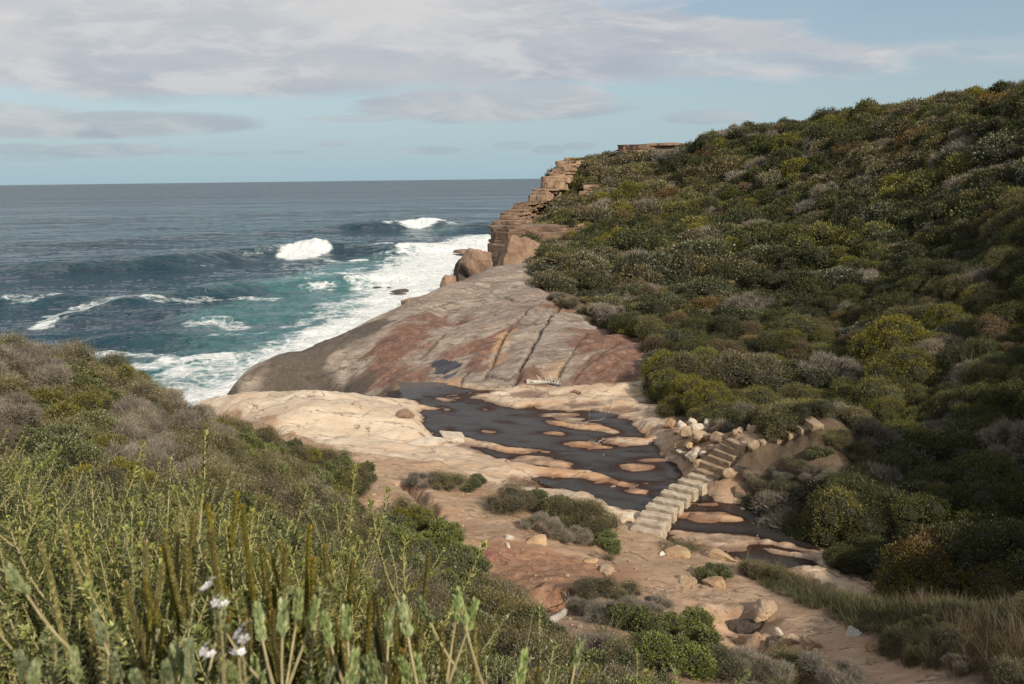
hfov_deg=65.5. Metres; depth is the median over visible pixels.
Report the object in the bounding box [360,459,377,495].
leafy bush
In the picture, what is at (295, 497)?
olive bush
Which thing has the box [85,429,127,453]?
yellow bush
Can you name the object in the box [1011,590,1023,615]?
olive bush
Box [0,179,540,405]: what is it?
sea
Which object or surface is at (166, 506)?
needle shrub
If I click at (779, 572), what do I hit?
olive bush
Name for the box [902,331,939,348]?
shrub
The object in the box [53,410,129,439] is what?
olive bush
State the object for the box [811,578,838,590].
dry bush
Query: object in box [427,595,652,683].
needle shrub
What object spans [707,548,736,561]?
rock
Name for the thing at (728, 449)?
stair step
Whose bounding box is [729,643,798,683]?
dry bush
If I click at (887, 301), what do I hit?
shrub
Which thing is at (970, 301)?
shrub
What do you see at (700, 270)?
shrub
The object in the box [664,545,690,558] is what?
rock
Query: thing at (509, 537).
rock
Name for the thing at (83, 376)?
olive bush
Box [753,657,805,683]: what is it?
grass tussock
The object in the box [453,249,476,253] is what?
sea rock
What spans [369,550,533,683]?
column heath
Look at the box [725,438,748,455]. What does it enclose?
stair step
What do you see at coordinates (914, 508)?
shrub
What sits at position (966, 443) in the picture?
shrub
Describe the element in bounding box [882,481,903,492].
shrub
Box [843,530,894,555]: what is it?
shrub
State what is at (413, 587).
needle shrub
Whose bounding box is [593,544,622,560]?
grass tussock
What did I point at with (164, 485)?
leafy bush
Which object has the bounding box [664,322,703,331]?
shrub
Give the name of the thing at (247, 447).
yellow bush
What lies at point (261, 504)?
yellow bush
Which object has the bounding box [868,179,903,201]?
shrub
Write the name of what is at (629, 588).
olive bush
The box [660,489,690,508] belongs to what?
stepping stone
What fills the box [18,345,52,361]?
dry bush
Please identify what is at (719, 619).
rock
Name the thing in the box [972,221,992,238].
shrub
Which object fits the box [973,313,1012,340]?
shrub
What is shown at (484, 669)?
coastal rosemary
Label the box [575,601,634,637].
grass tussock
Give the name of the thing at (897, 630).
olive bush
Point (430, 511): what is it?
leafy bush
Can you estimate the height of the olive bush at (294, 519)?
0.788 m
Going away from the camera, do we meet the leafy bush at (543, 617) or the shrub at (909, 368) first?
the leafy bush at (543, 617)
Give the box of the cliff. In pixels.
[487,157,595,264]
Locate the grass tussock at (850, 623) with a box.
[838,604,880,632]
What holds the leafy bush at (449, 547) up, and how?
on the ground
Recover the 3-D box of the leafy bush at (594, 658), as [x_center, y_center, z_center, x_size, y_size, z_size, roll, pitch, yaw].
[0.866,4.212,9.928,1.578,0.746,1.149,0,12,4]
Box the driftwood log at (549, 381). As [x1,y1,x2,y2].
[526,373,561,384]
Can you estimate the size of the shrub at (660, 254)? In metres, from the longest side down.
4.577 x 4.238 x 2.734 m
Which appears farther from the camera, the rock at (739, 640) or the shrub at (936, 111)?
the shrub at (936, 111)
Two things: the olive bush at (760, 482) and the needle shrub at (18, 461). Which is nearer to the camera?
the needle shrub at (18, 461)
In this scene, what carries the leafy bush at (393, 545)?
on the ground
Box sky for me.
[0,0,1023,184]
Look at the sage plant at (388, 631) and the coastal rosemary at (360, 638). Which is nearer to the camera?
the sage plant at (388, 631)
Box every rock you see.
[390,289,408,292]
[396,408,414,418]
[401,297,416,304]
[406,436,449,445]
[439,430,464,442]
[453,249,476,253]
[461,538,486,549]
[483,550,498,561]
[505,534,514,539]
[526,534,546,545]
[584,557,597,562]
[599,563,614,573]
[620,512,633,518]
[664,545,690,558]
[677,574,683,579]
[679,577,697,585]
[702,576,725,589]
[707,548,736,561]
[713,614,724,622]
[727,619,762,633]
[733,635,745,645]
[751,599,777,621]
[768,640,779,650]
[772,627,783,637]
[778,633,799,648]
[801,635,822,650]
[845,626,861,636]
[865,642,882,651]
[866,657,877,664]
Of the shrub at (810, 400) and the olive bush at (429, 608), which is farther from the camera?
the shrub at (810, 400)
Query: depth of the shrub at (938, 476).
21.65 m
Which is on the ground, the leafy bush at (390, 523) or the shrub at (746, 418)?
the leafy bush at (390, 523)
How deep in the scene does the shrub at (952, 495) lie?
19.98 m
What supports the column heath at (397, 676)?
on the ground
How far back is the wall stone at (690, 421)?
29.03 m
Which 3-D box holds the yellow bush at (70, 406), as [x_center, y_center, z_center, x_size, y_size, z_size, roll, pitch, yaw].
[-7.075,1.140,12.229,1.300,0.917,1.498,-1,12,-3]
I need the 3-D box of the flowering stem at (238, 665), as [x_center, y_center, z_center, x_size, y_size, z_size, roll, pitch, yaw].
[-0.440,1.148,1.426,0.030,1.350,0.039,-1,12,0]
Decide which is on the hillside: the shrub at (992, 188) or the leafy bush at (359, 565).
the shrub at (992, 188)
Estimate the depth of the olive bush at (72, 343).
16.41 m
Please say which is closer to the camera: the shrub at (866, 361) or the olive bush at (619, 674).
the olive bush at (619, 674)
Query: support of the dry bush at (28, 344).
on the ground
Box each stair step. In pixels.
[695,468,722,480]
[699,460,725,477]
[707,454,731,467]
[712,448,736,466]
[719,442,739,458]
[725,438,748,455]
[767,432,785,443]
[786,430,797,439]
[793,422,808,434]
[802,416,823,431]
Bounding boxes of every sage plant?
[3,561,227,683]
[3,623,127,683]
[13,608,196,683]
[45,644,94,683]
[51,581,164,683]
[165,643,176,680]
[181,603,394,683]
[225,587,359,683]
[252,593,417,683]
[307,677,335,683]
[319,586,483,683]
[323,663,337,683]
[351,647,359,683]
[365,597,408,659]
[366,595,584,683]
[397,588,527,683]
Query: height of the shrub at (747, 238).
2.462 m
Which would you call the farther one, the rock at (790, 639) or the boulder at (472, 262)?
the boulder at (472, 262)
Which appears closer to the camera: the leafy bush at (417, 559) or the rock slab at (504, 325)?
the leafy bush at (417, 559)
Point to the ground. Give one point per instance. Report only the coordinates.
(552, 559)
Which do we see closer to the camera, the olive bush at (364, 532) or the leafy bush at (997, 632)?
the leafy bush at (997, 632)
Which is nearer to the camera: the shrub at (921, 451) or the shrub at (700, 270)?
the shrub at (921, 451)
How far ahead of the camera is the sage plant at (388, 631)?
1.70 m
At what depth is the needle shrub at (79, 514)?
4.22 m
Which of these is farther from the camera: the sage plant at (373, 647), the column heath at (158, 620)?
the sage plant at (373, 647)
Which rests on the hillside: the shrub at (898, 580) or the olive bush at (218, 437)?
the shrub at (898, 580)
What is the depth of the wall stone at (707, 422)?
28.84 m
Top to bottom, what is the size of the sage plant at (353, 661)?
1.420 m
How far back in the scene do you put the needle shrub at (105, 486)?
7.82 m
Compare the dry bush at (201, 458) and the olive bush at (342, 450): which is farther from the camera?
the olive bush at (342, 450)
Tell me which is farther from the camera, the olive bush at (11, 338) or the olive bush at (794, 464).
the olive bush at (794, 464)
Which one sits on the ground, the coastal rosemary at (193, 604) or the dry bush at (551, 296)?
the coastal rosemary at (193, 604)
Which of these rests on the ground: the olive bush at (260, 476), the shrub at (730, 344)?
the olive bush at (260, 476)
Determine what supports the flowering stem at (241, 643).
on the ground
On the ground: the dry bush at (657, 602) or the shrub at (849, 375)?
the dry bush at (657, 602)
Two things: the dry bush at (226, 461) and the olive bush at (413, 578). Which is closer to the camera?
the olive bush at (413, 578)
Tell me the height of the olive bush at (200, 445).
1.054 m
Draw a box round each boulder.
[440,275,455,286]
[453,258,468,281]
[460,248,494,276]
[496,235,539,265]
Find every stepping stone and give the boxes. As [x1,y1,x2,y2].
[630,524,663,537]
[634,517,667,538]
[639,510,671,531]
[645,502,677,523]
[652,496,683,515]
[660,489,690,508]
[668,483,698,501]
[677,478,707,495]
[687,472,714,481]
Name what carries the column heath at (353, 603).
on the ground
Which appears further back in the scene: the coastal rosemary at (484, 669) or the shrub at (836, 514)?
the shrub at (836, 514)
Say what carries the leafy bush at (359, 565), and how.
on the ground
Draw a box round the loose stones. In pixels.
[289,431,922,678]
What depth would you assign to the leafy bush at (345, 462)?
21.66 m
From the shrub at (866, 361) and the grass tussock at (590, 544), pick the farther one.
the shrub at (866, 361)
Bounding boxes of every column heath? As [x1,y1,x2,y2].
[37,504,215,683]
[87,513,288,683]
[140,490,312,683]
[142,541,372,683]
[215,543,392,682]
[261,580,482,683]
[264,556,443,683]
[292,556,364,673]
[319,619,542,683]
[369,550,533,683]
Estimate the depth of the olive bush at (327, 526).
12.50 m
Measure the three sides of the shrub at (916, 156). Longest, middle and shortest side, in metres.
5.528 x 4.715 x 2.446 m
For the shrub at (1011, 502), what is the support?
on the hillside
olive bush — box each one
[0,327,46,347]
[0,352,35,382]
[0,370,41,400]
[2,350,21,365]
[6,340,26,353]
[26,381,64,401]
[30,366,97,390]
[30,406,114,433]
[33,335,98,359]
[33,336,102,369]
[46,457,131,509]
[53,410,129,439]
[63,381,91,398]
[68,347,136,370]
[68,355,124,388]
[83,449,173,479]
[108,377,164,407]
[111,359,158,390]
[111,472,241,536]
[113,387,130,403]
[121,377,168,404]
[121,466,210,495]
[125,374,169,404]
[152,397,181,425]
[154,461,190,480]
[157,417,204,444]
[158,383,186,400]
[158,433,227,464]
[159,429,226,466]
[162,399,215,430]
[167,437,225,469]
[178,414,243,453]
[184,455,250,493]
[207,458,281,511]
[212,433,255,468]
[213,409,239,419]
[221,534,295,584]
[222,412,248,428]
[225,454,284,479]
[225,456,263,480]
[242,469,280,499]
[243,473,292,514]
[248,440,278,462]
[253,422,284,443]
[253,428,278,444]
[255,449,273,464]
[259,444,302,470]
[265,470,297,489]
[272,449,303,469]
[274,472,316,523]
[275,472,309,485]
[276,438,316,468]
[279,509,306,528]
[284,472,340,509]
[286,466,303,481]
[290,457,323,483]
[297,515,328,541]
[304,438,318,449]
[310,512,356,550]
[311,506,379,574]
[313,497,363,529]
[317,490,364,528]
[319,444,339,461]
[321,447,346,463]
[328,461,373,485]
[336,443,354,461]
[345,592,419,674]
[354,518,392,567]
[356,507,388,533]
[356,569,399,592]
[357,470,374,499]
[365,571,482,647]
[369,551,454,607]
[373,549,420,570]
[374,558,452,605]
[378,585,470,660]
[380,493,432,513]
[408,598,447,617]
[423,469,468,491]
[430,606,471,662]
[458,566,537,603]
[460,621,509,656]
[463,582,529,605]
[464,576,555,627]
[476,595,524,632]
[480,481,540,516]
[481,623,550,664]
[483,606,565,640]
[489,616,609,671]
[529,656,632,683]
[532,652,621,683]
[540,493,609,530]
[557,297,579,308]
[561,665,620,683]
[565,499,626,537]
[569,573,623,601]
[587,317,600,323]
[594,657,669,683]
[596,630,659,674]
[600,576,644,605]
[689,641,771,683]
[733,557,775,581]
[745,472,774,490]
[756,563,800,585]
[761,641,833,683]
[763,472,803,494]
[784,454,808,471]
[808,423,854,449]
[879,621,920,656]
[881,627,919,650]
[899,625,944,662]
[929,595,973,626]
[930,620,984,656]
[983,653,1023,683]
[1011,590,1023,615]
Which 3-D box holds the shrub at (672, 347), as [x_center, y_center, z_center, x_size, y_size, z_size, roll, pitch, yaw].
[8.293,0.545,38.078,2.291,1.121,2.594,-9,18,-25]
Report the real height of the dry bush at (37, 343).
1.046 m
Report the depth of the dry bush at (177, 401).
17.05 m
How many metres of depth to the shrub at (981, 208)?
45.23 m
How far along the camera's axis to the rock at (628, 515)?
22.23 m
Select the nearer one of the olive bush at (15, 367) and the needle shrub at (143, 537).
the needle shrub at (143, 537)
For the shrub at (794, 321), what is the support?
on the hillside
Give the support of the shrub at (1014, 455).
on the hillside
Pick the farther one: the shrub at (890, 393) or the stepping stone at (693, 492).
the shrub at (890, 393)
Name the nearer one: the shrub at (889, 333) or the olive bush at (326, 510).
the olive bush at (326, 510)
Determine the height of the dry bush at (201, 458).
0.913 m
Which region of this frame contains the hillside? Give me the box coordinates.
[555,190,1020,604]
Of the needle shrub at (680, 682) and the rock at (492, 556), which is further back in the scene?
the rock at (492, 556)
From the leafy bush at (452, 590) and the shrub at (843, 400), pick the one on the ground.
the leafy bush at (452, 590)
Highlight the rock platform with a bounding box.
[197,381,892,605]
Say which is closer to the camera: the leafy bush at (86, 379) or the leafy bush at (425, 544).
the leafy bush at (86, 379)
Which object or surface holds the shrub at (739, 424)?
on the hillside
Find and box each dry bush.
[0,342,20,359]
[0,359,8,377]
[0,365,27,384]
[0,387,41,424]
[0,396,49,453]
[3,341,22,354]
[6,350,71,390]
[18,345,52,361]
[21,359,78,388]
[22,340,87,359]
[25,342,53,354]
[30,338,45,347]
[102,438,180,480]
[105,393,153,426]
[105,401,163,434]
[107,418,162,446]
[115,433,184,462]
[122,439,153,454]
[137,396,157,412]
[143,413,170,435]
[152,428,180,441]
[153,403,171,422]
[162,387,186,409]
[162,406,205,435]
[175,454,217,482]
[179,434,214,451]
[180,398,211,412]
[185,452,228,477]
[200,403,218,419]
[203,411,217,426]
[211,420,236,432]
[211,423,240,438]
[218,454,234,471]
[404,471,438,488]
[518,508,564,533]
[546,524,594,545]
[547,292,566,300]
[557,629,614,651]
[565,596,596,615]
[582,594,642,629]
[638,593,677,613]
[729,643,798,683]
[735,462,750,470]
[740,466,760,480]
[769,467,791,482]
[795,647,874,683]
[797,463,835,481]
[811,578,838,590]
[940,652,973,674]
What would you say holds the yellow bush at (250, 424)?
on the ground
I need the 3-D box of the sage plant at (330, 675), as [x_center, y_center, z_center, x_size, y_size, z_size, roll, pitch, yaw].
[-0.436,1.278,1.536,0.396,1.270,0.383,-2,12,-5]
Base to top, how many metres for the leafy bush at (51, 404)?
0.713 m
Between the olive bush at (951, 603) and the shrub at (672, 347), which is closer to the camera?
the olive bush at (951, 603)
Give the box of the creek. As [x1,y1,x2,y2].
[398,382,820,568]
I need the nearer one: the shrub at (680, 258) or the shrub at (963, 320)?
the shrub at (963, 320)
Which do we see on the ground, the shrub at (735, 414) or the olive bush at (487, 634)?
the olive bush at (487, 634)
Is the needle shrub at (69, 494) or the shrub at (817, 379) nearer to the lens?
the needle shrub at (69, 494)
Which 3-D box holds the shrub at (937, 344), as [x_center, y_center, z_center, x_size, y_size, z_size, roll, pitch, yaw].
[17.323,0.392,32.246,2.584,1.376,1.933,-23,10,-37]
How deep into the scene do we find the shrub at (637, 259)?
53.46 m
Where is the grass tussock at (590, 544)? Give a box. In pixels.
[577,523,610,546]
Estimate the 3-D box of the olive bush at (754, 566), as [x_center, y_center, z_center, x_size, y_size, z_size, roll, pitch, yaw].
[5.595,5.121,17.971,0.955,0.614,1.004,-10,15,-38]
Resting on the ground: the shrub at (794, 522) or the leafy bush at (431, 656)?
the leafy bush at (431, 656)
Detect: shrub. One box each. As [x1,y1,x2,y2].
[0,428,238,683]
[0,429,62,517]
[0,435,38,525]
[0,445,37,496]
[0,453,83,556]
[0,455,45,549]
[0,456,193,678]
[0,466,146,567]
[0,468,128,683]
[0,475,281,623]
[0,487,197,673]
[0,508,207,683]
[0,510,318,683]
[0,517,341,683]
[0,519,262,683]
[0,530,464,683]
[1,442,63,492]
[2,466,152,580]
[3,521,396,683]
[5,477,94,527]
[7,504,345,678]
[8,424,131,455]
[8,473,195,583]
[12,439,319,683]
[12,478,70,525]
[20,502,259,673]
[35,466,130,521]
[36,484,361,679]
[41,542,109,674]
[70,454,224,532]
[75,454,235,602]
[132,498,268,588]
[137,495,280,556]
[154,461,488,679]
[183,503,379,671]
[223,503,446,632]
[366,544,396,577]
[366,550,397,574]
[411,603,677,683]
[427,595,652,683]
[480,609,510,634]
[501,580,552,615]
[537,204,570,220]
[537,250,581,270]
[572,207,618,224]
[574,269,619,292]
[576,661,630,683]
[609,225,667,252]
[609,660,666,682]
[611,251,654,276]
[612,200,668,222]
[617,262,666,285]
[639,347,676,383]
[640,666,655,682]
[643,250,673,285]
[644,364,686,403]
[647,244,703,281]
[648,262,690,286]
[651,350,724,379]
[660,371,715,400]
[662,236,736,258]
[662,340,680,351]
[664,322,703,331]
[665,198,700,220]
[667,215,708,228]
[669,664,750,683]
[674,334,696,342]
[677,345,721,365]
[678,377,733,410]
[681,223,726,235]
[686,254,717,275]
[686,399,736,423]
[699,348,787,391]
[702,252,768,281]
[703,418,736,432]
[705,338,748,353]
[706,358,745,389]
[707,406,752,427]
[716,205,761,225]
[719,250,754,261]
[721,395,759,407]
[721,400,760,419]
[724,228,772,249]
[734,419,746,430]
[736,219,780,242]
[737,333,757,353]
[737,403,773,428]
[739,243,790,260]
[740,488,792,516]
[742,384,788,405]
[744,351,775,358]
[748,335,782,354]
[753,398,810,441]
[754,328,795,336]
[760,329,802,354]
[765,310,816,332]
[770,248,803,265]
[771,376,801,392]
[776,381,822,401]
[780,243,836,270]
[781,360,840,382]
[782,509,819,541]
[784,399,837,424]
[789,477,827,516]
[793,220,841,248]
[794,350,863,374]
[794,519,835,546]
[797,396,831,416]
[799,482,869,548]
[800,367,845,391]
[801,470,892,541]
[806,398,849,416]
[807,341,844,362]
[810,387,834,399]
[816,223,847,247]
[817,394,865,417]
[818,244,845,251]
[820,540,870,575]
[821,461,907,493]
[825,548,886,581]
[826,198,867,226]
[832,345,856,358]
[836,319,877,343]
[837,357,870,369]
[841,371,861,386]
[842,171,881,186]
[843,220,897,245]
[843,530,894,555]
[845,140,892,159]
[845,480,908,540]
[846,197,872,209]
[846,312,935,359]
[846,374,905,406]
[850,403,868,412]
[851,416,905,450]
[855,438,936,470]
[856,313,882,324]
[857,353,882,368]
[858,383,910,408]
[858,454,922,491]
[859,199,898,225]
[859,344,948,388]
[861,305,913,328]
[862,289,919,316]
[867,535,969,602]
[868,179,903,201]
[872,441,931,477]
[872,490,956,531]
[877,172,914,192]
[880,418,936,433]
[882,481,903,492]
[883,144,940,172]
[884,420,953,461]
[886,97,928,105]
[889,172,939,201]
[889,521,938,551]
[892,256,961,283]
[898,337,942,353]
[899,459,947,482]
[899,479,949,493]
[900,376,944,390]
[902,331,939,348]
[914,293,944,300]
[914,331,964,358]
[915,513,963,535]
[916,187,952,206]
[916,300,971,329]
[916,481,952,495]
[917,184,946,204]
[917,418,949,435]
[918,388,959,418]
[921,104,949,120]
[922,111,948,129]
[922,332,964,345]
[924,134,973,170]
[927,381,952,394]
[927,468,965,486]
[928,375,949,395]
[928,482,975,515]
[929,323,959,336]
[931,423,987,462]
[934,184,970,203]
[936,191,962,221]
[938,412,994,434]
[939,166,981,191]
[939,311,979,329]
[940,96,979,114]
[940,183,1019,230]
[942,356,982,384]
[942,449,1023,490]
[951,209,980,227]
[951,397,1009,419]
[952,382,1003,408]
[952,500,1008,525]
[953,424,1017,453]
[953,448,1015,465]
[956,292,993,308]
[958,359,1012,389]
[959,470,1023,512]
[960,165,1002,188]
[960,334,1002,354]
[961,166,1017,192]
[962,290,1002,320]
[962,326,980,341]
[965,180,1006,209]
[968,128,1023,168]
[969,115,1010,144]
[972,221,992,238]
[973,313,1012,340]
[975,205,1023,242]
[975,412,1012,434]
[976,350,1016,367]
[979,299,1023,333]
[986,480,1023,521]
[987,446,1015,460]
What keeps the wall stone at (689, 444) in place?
on the ground
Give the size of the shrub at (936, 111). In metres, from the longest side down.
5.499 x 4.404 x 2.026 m
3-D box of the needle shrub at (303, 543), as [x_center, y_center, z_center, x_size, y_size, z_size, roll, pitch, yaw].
[-2.140,1.842,4.797,1.680,1.328,1.893,5,13,26]
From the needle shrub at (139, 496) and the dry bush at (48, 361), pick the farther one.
the dry bush at (48, 361)
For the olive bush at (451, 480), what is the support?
on the ground
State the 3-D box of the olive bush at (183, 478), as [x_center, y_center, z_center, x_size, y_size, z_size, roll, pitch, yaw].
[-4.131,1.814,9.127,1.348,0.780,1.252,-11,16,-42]
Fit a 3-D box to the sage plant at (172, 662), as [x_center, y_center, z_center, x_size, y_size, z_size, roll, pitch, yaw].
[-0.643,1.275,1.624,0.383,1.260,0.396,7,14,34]
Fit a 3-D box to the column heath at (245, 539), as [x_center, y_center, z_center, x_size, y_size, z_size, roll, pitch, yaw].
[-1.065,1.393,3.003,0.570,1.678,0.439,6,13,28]
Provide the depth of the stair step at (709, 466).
25.02 m
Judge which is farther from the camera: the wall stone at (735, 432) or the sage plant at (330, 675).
the wall stone at (735, 432)
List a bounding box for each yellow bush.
[7,386,105,431]
[48,383,119,413]
[59,455,164,493]
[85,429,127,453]
[95,360,134,383]
[115,483,217,548]
[134,370,150,379]
[207,488,279,526]
[211,434,253,453]
[215,418,241,432]
[238,420,255,435]
[288,445,322,463]
[309,455,325,469]
[333,481,355,499]
[336,470,362,496]
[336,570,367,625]
[388,506,428,532]
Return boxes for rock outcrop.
[579,185,599,194]
[615,142,684,155]
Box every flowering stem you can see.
[198,642,227,683]
[199,577,222,683]
[211,592,229,683]
[229,646,245,683]
[233,620,250,683]
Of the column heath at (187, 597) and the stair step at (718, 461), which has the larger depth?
the stair step at (718, 461)
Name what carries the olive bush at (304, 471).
on the ground
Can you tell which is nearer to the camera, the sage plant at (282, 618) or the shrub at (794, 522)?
the sage plant at (282, 618)
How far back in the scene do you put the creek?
28.16 m
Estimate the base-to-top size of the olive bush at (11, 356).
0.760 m
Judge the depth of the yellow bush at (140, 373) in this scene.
17.25 m
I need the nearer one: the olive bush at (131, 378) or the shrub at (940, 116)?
the olive bush at (131, 378)
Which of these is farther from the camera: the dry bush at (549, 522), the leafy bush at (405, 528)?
the dry bush at (549, 522)
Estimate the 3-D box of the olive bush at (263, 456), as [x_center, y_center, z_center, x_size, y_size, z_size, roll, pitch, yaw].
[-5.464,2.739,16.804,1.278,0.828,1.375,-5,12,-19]
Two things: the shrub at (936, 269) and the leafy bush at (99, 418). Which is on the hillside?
the shrub at (936, 269)
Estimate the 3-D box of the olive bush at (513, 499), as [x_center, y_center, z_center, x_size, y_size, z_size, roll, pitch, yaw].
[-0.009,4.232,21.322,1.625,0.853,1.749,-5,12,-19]
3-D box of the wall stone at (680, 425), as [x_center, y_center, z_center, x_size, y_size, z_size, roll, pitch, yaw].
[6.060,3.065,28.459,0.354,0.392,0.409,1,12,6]
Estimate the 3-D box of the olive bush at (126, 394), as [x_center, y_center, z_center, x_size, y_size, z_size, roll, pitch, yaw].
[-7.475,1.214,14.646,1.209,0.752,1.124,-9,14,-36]
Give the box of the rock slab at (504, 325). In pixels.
[227,263,645,398]
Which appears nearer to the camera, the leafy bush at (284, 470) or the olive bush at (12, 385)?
the olive bush at (12, 385)
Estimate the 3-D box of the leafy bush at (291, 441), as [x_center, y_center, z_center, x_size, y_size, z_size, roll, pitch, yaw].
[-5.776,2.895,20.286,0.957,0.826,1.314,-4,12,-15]
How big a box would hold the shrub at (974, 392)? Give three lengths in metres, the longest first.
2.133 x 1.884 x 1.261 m
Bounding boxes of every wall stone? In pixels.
[663,418,675,427]
[674,440,683,447]
[675,449,684,454]
[677,422,686,430]
[678,425,691,436]
[683,440,694,448]
[684,447,701,463]
[687,418,696,425]
[690,423,703,430]
[691,430,707,443]
[692,459,702,468]
[699,451,707,456]
[703,418,711,427]
[703,434,710,441]
[706,444,715,451]
[709,431,727,442]
[722,468,736,478]
[732,429,738,435]
[732,485,744,498]
[737,427,743,432]
[747,440,759,450]
[750,425,759,432]
[758,439,766,445]
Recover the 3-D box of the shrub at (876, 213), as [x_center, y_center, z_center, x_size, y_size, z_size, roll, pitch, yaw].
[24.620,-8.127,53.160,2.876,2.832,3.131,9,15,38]
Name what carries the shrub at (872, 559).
on the hillside
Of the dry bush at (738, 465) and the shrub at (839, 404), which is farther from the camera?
the shrub at (839, 404)
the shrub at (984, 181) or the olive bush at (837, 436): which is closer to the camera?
the olive bush at (837, 436)
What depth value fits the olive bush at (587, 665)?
8.19 m
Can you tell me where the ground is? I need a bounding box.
[0,411,1023,683]
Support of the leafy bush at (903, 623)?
on the ground
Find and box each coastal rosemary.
[120,568,319,679]
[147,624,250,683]
[174,526,306,579]
[175,598,367,683]
[307,623,395,660]
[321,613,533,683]
[392,608,449,680]
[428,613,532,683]
[455,668,568,683]
[470,654,534,683]
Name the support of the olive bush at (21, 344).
on the ground
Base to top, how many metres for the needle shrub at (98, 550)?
1.682 m
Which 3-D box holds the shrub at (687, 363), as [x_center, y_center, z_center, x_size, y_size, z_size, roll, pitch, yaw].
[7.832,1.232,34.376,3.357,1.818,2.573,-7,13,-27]
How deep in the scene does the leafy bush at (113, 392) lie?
14.53 m
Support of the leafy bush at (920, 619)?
on the ground
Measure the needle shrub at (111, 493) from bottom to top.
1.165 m
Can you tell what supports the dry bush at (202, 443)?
on the ground
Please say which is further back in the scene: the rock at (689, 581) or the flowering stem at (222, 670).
the rock at (689, 581)
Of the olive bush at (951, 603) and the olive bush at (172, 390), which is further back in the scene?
the olive bush at (172, 390)
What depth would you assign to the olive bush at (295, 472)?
17.30 m
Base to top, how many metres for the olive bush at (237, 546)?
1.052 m
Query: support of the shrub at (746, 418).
on the hillside
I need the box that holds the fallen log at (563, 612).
[548,608,567,622]
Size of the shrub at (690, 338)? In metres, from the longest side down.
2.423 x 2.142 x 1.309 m
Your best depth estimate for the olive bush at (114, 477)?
8.46 m
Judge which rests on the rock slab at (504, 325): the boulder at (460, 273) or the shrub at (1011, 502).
the boulder at (460, 273)
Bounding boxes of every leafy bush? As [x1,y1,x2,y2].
[4,420,93,457]
[5,428,108,497]
[21,401,57,426]
[29,361,107,394]
[74,407,127,438]
[97,381,124,404]
[155,476,176,508]
[217,484,256,532]
[218,507,294,555]
[233,431,266,452]
[238,424,252,433]
[245,448,261,462]
[262,441,280,454]
[270,460,292,477]
[274,436,303,456]
[276,446,288,455]
[276,483,314,502]
[288,525,317,559]
[294,511,310,524]
[294,521,343,564]
[301,502,327,525]
[308,463,334,486]
[311,498,354,522]
[320,485,340,502]
[321,460,342,484]
[327,454,352,469]
[345,498,367,518]
[352,558,368,578]
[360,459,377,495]
[364,534,404,571]
[374,527,420,567]
[376,517,396,533]
[380,512,412,525]
[385,504,434,517]
[394,522,409,532]
[400,551,437,578]
[401,538,439,564]
[405,638,471,682]
[408,521,420,531]
[408,529,463,547]
[419,514,436,530]
[422,612,452,657]
[427,516,466,547]
[431,548,448,570]
[431,563,466,573]
[434,543,458,561]
[437,541,483,561]
[437,568,464,580]
[438,570,463,590]
[439,551,492,574]
[442,583,469,604]
[445,540,458,554]
[450,568,488,594]
[460,473,487,492]
[466,605,490,629]
[469,649,517,670]
[480,654,514,683]
[482,605,569,637]
[503,671,532,683]
[525,487,570,511]
[529,638,612,676]
[576,307,588,314]
[594,648,673,683]
[596,529,621,554]
[605,601,669,641]
[608,674,661,683]
[627,629,719,682]
[657,605,715,637]
[669,624,728,671]
[694,561,734,579]
[805,446,835,457]
[878,629,890,654]
[898,616,918,631]
[912,614,939,633]
[983,630,1010,649]
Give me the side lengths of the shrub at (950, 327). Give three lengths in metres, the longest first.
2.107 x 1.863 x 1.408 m

